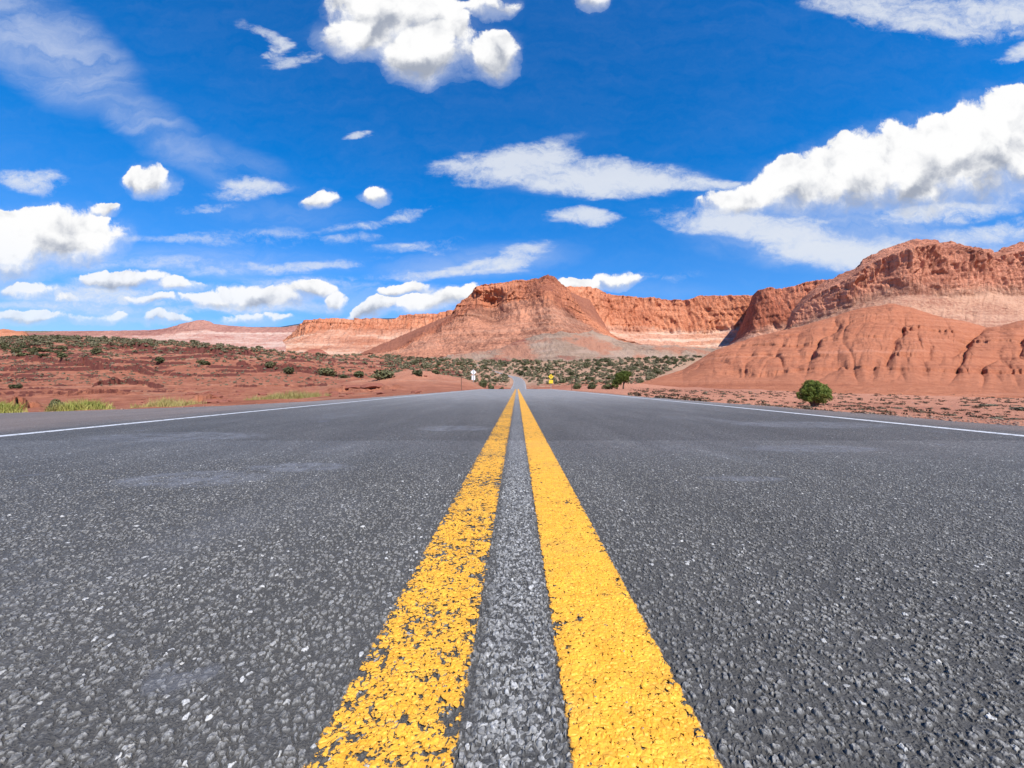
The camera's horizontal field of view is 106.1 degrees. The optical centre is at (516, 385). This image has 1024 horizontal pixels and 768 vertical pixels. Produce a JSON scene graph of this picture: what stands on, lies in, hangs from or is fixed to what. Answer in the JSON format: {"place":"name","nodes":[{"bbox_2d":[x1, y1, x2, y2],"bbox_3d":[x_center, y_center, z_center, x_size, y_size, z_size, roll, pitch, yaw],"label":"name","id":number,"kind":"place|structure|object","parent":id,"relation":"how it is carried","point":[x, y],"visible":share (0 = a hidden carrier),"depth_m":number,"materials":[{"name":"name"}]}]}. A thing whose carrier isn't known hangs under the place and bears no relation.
{"place":"outdoors","nodes":[
{"label":"outdoors","id":0,"kind":"place"},
{"bbox_2d":[0,329,27,335],"bbox_3d":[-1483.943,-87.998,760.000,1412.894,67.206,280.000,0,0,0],"label":"hill","id":1,"kind":"structure","parent":0,"point":[5,332],"depth_m":706.36,"materials":[{"name":"orange stone"}]},
{"bbox_2d":[25,320,298,351],"bbox_3d":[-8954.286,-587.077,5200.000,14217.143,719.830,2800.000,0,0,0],"label":"distant mesa","id":2,"kind":"structure","parent":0,"point":[205,331],"depth_m":5210.19,"materials":[{"name":"brown stone"}]},
{"bbox_2d":[304,349,328,354],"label":"hill","id":3,"kind":"structure","parent":0,"point":[313,351],"depth_m":893.56,"materials":[{"name":"orange stone"}]},
{"bbox_2d":[282,318,395,326],"bbox_3d":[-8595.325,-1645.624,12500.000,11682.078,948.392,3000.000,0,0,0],"label":"distant ridge","id":4,"kind":"structure","parent":0,"point":[300,323],"depth_m":11983.27,"materials":[{"name":"stone"}]},
{"bbox_2d":[283,310,452,354],"bbox_3d":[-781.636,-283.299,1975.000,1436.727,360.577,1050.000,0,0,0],"label":"cliff","id":5,"kind":"structure","parent":0,"point":[340,336],"depth_m":1928.36,"materials":[{"name":"brown stone"}]},
{"bbox_2d":[360,274,641,357],"bbox_3d":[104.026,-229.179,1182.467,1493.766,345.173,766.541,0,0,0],"label":"mesa","id":6,"kind":"structure","parent":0,"point":[486,317],"depth_m":998.33,"materials":[{"name":"brown stone"}]},
{"bbox_2d":[0,365,1023,767],"bbox_3d":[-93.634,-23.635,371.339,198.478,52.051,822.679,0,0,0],"label":"road","id":7,"kind":"structure","parent":0,"point":[224,589],"depth_m":0.70,"materials":[{"name":"grey asphalt"}]},
{"bbox_2d":[0,379,513,436],"bbox_3d":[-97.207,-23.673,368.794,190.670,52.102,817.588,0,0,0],"label":"edge line","id":8,"kind":"object","parent":7,"relation":"on","point":[169,419],"visible":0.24,"depth_m":3.67,"materials":[{"name":"white paint"}]},
{"bbox_2d":[304,389,722,767],"bbox_3d":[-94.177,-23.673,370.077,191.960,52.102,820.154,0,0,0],"label":"line","id":9,"kind":"object","parent":7,"relation":"on","point":[664,734],"visible":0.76,"depth_m":0.48,"materials":[{"name":"yellow paint"}]},
{"bbox_2d":[507,374,1023,435],"bbox_3d":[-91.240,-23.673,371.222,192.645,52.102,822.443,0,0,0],"label":"edge line","id":10,"kind":"object","parent":7,"relation":"on","point":[847,418],"visible":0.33,"depth_m":3.78,"materials":[{"name":"white paint"}]},
{"bbox_2d":[0,336,1023,425],"bbox_3d":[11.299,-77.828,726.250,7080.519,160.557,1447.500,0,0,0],"label":"ground","id":11,"kind":"structure","parent":0,"point":[33,393],"depth_m":71.10,"materials":[{"name":"soil"}]},
{"bbox_2d":[0,399,28,412],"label":"grass clump","id":12,"kind":"object","parent":11,"relation":"on","point":[8,407],"visible":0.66,"depth_m":14.54,"materials":[{"name":"plant"}]},
{"bbox_2d":[8,384,22,388],"bbox_3d":[-84.590,0.077,64.875,1.694,0.799,1.474,0,0,-43],"label":"bush","id":13,"kind":"object","parent":11,"relation":"on","point":[16,386],"visible":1,"depth_m":64.67,"materials":[{"name":"green plant"}]},
{"bbox_2d":[39,400,66,411],"bbox_3d":[-19.463,0.867,16.268,0.971,0.532,0.951,0,0,23],"label":"grass clump","id":14,"kind":"object","parent":11,"relation":"on","point":[49,409],"visible":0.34,"depth_m":16.09,"materials":[{"name":"plant"}]},
{"bbox_2d":[49,398,63,406],"bbox_3d":[-23.404,0.928,19.564,0.840,0.582,0.626,0,0,5],"label":"bush","id":15,"kind":"object","parent":11,"relation":"on","point":[53,401],"visible":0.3,"depth_m":19.49,"materials":[{"name":"green plant"}]},
{"bbox_2d":[56,352,68,358],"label":"bush","id":16,"kind":"object","parent":11,"relation":"on","point":[60,354],"visible":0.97,"depth_m":150.69,"materials":[{"name":"green plant"}]},
{"bbox_2d":[47,397,121,411],"bbox_3d":[-18.673,0.766,16.481,2.510,0.733,1.508,0,0,0],"label":"grass clump","id":17,"kind":"object","parent":11,"relation":"on","point":[84,405],"visible":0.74,"depth_m":16.23,"materials":[{"name":"green plant"}]},
{"bbox_2d":[91,347,101,354],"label":"bush","id":18,"kind":"object","parent":11,"relation":"on","point":[96,350],"visible":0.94,"depth_m":225.71,"materials":[{"name":"green plant"}]},
{"bbox_2d":[155,357,164,362],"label":"bush","id":19,"kind":"object","parent":11,"relation":"on","point":[159,359],"visible":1,"depth_m":140.60,"materials":[{"name":"green plant"}]},
{"bbox_2d":[130,396,206,407],"bbox_3d":[-17.269,0.757,18.930,2.986,0.716,2.264,0,0,0],"label":"grass clump","id":20,"kind":"object","parent":11,"relation":"on","point":[166,403],"visible":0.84,"depth_m":18.84,"materials":[{"name":"plant"}]},
{"bbox_2d":[196,360,210,364],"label":"bush","id":21,"kind":"object","parent":11,"relation":"on","point":[202,362],"visible":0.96,"depth_m":125.85,"materials":[{"name":"green plant"}]},
{"bbox_2d":[202,399,218,402],"bbox_3d":[-16.766,0.895,21.013,0.872,0.373,0.788,0,0,45],"label":"rock","id":22,"kind":"object","parent":11,"relation":"on","point":[210,401],"visible":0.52,"depth_m":20.82,"materials":[{"name":"red stone"}]},
{"bbox_2d":[264,361,276,368],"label":"bush","id":23,"kind":"object","parent":11,"relation":"on","point":[269,364],"visible":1,"depth_m":128.60,"materials":[{"name":"green plant"}]},
{"bbox_2d":[243,390,330,399],"bbox_3d":[-14.112,0.534,23.959,4.670,0.891,3.244,0,0,0],"label":"grass clump","id":24,"kind":"object","parent":11,"relation":"on","point":[295,395],"visible":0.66,"depth_m":23.43,"materials":[{"name":"plant"}]},
{"bbox_2d":[283,366,294,373],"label":"bush","id":25,"kind":"object","parent":11,"relation":"on","point":[289,370],"visible":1,"depth_m":109.88,"materials":[{"name":"green plant"}]},
{"bbox_2d":[317,367,336,376],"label":"bush","id":26,"kind":"object","parent":11,"relation":"on","point":[324,372],"visible":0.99,"depth_m":119.37,"materials":[{"name":"green plant"}]},
{"bbox_2d":[0,348,687,385],"bbox_3d":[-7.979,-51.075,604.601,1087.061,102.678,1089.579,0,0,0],"label":"dry scrub","id":27,"kind":"object","parent":11,"relation":"on","point":[67,378],"visible":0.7,"depth_m":130.25,"materials":[{"name":"green plant"}]},
{"bbox_2d":[0,334,697,383],"bbox_3d":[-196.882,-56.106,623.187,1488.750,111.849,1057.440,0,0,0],"label":"scrub","id":28,"kind":"object","parent":11,"relation":"on","point":[398,360],"visible":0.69,"depth_m":368.19,"materials":[{"name":"green plant"}]},
{"bbox_2d":[345,385,360,388],"bbox_3d":[-14.145,0.144,33.026,1.745,0.489,1.575,0,0,45],"label":"rock","id":29,"kind":"object","parent":11,"relation":"on","point":[352,386],"visible":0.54,"depth_m":32.50,"materials":[{"name":"red stone"}]},
{"bbox_2d":[353,371,363,376],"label":"bush","id":30,"kind":"object","parent":11,"relation":"on","point":[359,373],"visible":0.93,"depth_m":110.82,"materials":[{"name":"green plant"}]},
{"bbox_2d":[360,383,384,388],"bbox_3d":[-12.456,0.063,33.029,1.919,0.622,1.733,0,0,45],"label":"rock","id":31,"kind":"object","parent":11,"relation":"on","point":[372,385],"visible":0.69,"depth_m":32.45,"materials":[{"name":"red stone"}]},
{"bbox_2d":[370,369,394,379],"bbox_3d":[-14.352,-1.207,41.076,2.581,1.214,2.520,0,0,-9],"label":"bush","id":32,"kind":"object","parent":11,"relation":"on","point":[383,374],"visible":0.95,"depth_m":40.78,"materials":[{"name":"green plant"}]},
{"bbox_2d":[412,370,422,375],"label":"bush","id":33,"kind":"object","parent":11,"relation":"on","point":[418,372],"visible":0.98,"depth_m":43.27,"materials":[{"name":"green plant"}]},
{"bbox_2d":[431,369,439,373],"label":"bush","id":34,"kind":"object","parent":11,"relation":"on","point":[436,371],"visible":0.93,"depth_m":49.51,"materials":[{"name":"green plant"}]},
{"bbox_2d":[471,369,475,381],"bbox_3d":[-6.568,-1.392,57.973,0.830,2.205,0.066,0,0,0],"label":"warning sign","id":35,"kind":"object","parent":11,"relation":"on","point":[473,371],"visible":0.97,"depth_m":58.00,"materials":[{"name":"metal"}]},
{"bbox_2d":[479,379,486,387],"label":"bush","id":36,"kind":"object","parent":11,"relation":"on","point":[482,382],"visible":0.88,"depth_m":71.70,"materials":[{"name":"green plant"}]},
{"bbox_2d":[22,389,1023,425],"bbox_3d":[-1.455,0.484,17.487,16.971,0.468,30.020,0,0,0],"label":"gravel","id":37,"kind":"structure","parent":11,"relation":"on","point":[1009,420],"depth_m":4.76,"materials":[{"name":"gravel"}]},
{"bbox_2d":[548,374,553,382],"bbox_3d":[5.475,-0.662,62.027,0.888,2.563,0.068,0,0,0],"label":"warning sign","id":38,"kind":"object","parent":11,"relation":"on","point":[550,376],"visible":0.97,"depth_m":62.00,"materials":[{"name":"yellow metal"}]},
{"bbox_2d":[572,383,581,388],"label":"bush","id":39,"kind":"object","parent":11,"relation":"on","point":[576,386],"visible":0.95,"depth_m":65.59,"materials":[{"name":"green plant"}]},
{"bbox_2d":[587,382,596,388],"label":"bush","id":40,"kind":"object","parent":11,"relation":"on","point":[592,385],"visible":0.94,"depth_m":63.61,"materials":[{"name":"green plant"}]},
{"bbox_2d":[601,383,612,388],"bbox_3d":[14.375,0.099,60.899,1.965,1.235,1.749,0,0,-17],"label":"bush","id":41,"kind":"object","parent":11,"relation":"on","point":[607,386],"visible":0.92,"depth_m":60.76,"materials":[{"name":"green plant"}]},
{"bbox_2d":[611,370,630,388],"bbox_3d":[16.295,-0.914,59.980,3.059,3.138,2.120,0,0,22],"label":"juniper tree","id":42,"kind":"object","parent":11,"relation":"on","point":[621,377],"visible":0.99,"depth_m":59.60,"materials":[{"name":"green plant"}]},
{"bbox_2d":[796,380,832,406],"bbox_3d":[19.262,0.624,25.002,2.105,2.131,1.594,0,0,24],"label":"juniper tree","id":43,"kind":"object","parent":11,"relation":"on","point":[813,393],"visible":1,"depth_m":24.71,"materials":[{"name":"green plant"}]},
{"bbox_2d":[628,388,1023,419],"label":"dry weeds","id":44,"kind":"object","parent":11,"relation":"on","point":[686,397],"visible":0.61,"depth_m":29.05,"materials":[{"name":"beige plant"}]},
{"bbox_2d":[978,404,997,405],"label":"sagebrush","id":45,"kind":"object","parent":11,"relation":"on","point":[989,404],"visible":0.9,"depth_m":39.71,"materials":[{"name":"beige plant"}]},
{"bbox_2d":[1009,407,1023,410],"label":"sagebrush","id":46,"kind":"object","parent":11,"relation":"on","point":[1016,408],"visible":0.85,"depth_m":33.98,"materials":[{"name":"green plant"}]},
{"bbox_2d":[0,0,1023,330],"label":"sky","id":47,"kind":"structure","parent":0,"point":[164,163],"materials":[{"name":"blue"}]},
{"bbox_2d":[430,330,719,360],"bbox_3d":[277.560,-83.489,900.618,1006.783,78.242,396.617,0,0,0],"label":"foothill","id":48,"kind":"structure","parent":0,"point":[583,346],"depth_m":790.42,"materials":[{"name":"beige stone"}]},
{"bbox_2d":[567,286,752,348],"bbox_3d":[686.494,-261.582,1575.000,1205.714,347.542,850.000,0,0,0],"label":"cliff","id":49,"kind":"structure","parent":0,"point":[711,321],"depth_m":1541.08,"materials":[{"name":"orange stone"}]},
{"bbox_2d":[714,279,824,348],"bbox_3d":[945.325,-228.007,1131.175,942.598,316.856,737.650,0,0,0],"label":"cliff","id":50,"kind":"structure","parent":0,"point":[769,310],"depth_m":978.06,"materials":[{"name":"brown stone"}]},
{"bbox_2d":[642,303,1023,397],"bbox_3d":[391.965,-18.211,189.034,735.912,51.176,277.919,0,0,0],"label":"hill","id":51,"kind":"structure","parent":0,"point":[889,349],"depth_m":118.37,"materials":[{"name":"orange stone"}]},
{"bbox_2d":[784,238,1023,329],"bbox_3d":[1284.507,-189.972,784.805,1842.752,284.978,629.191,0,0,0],"label":"cliff","id":52,"kind":"structure","parent":0,"point":[970,284],"depth_m":634.83,"materials":[{"name":"brown stone"}]}
]}

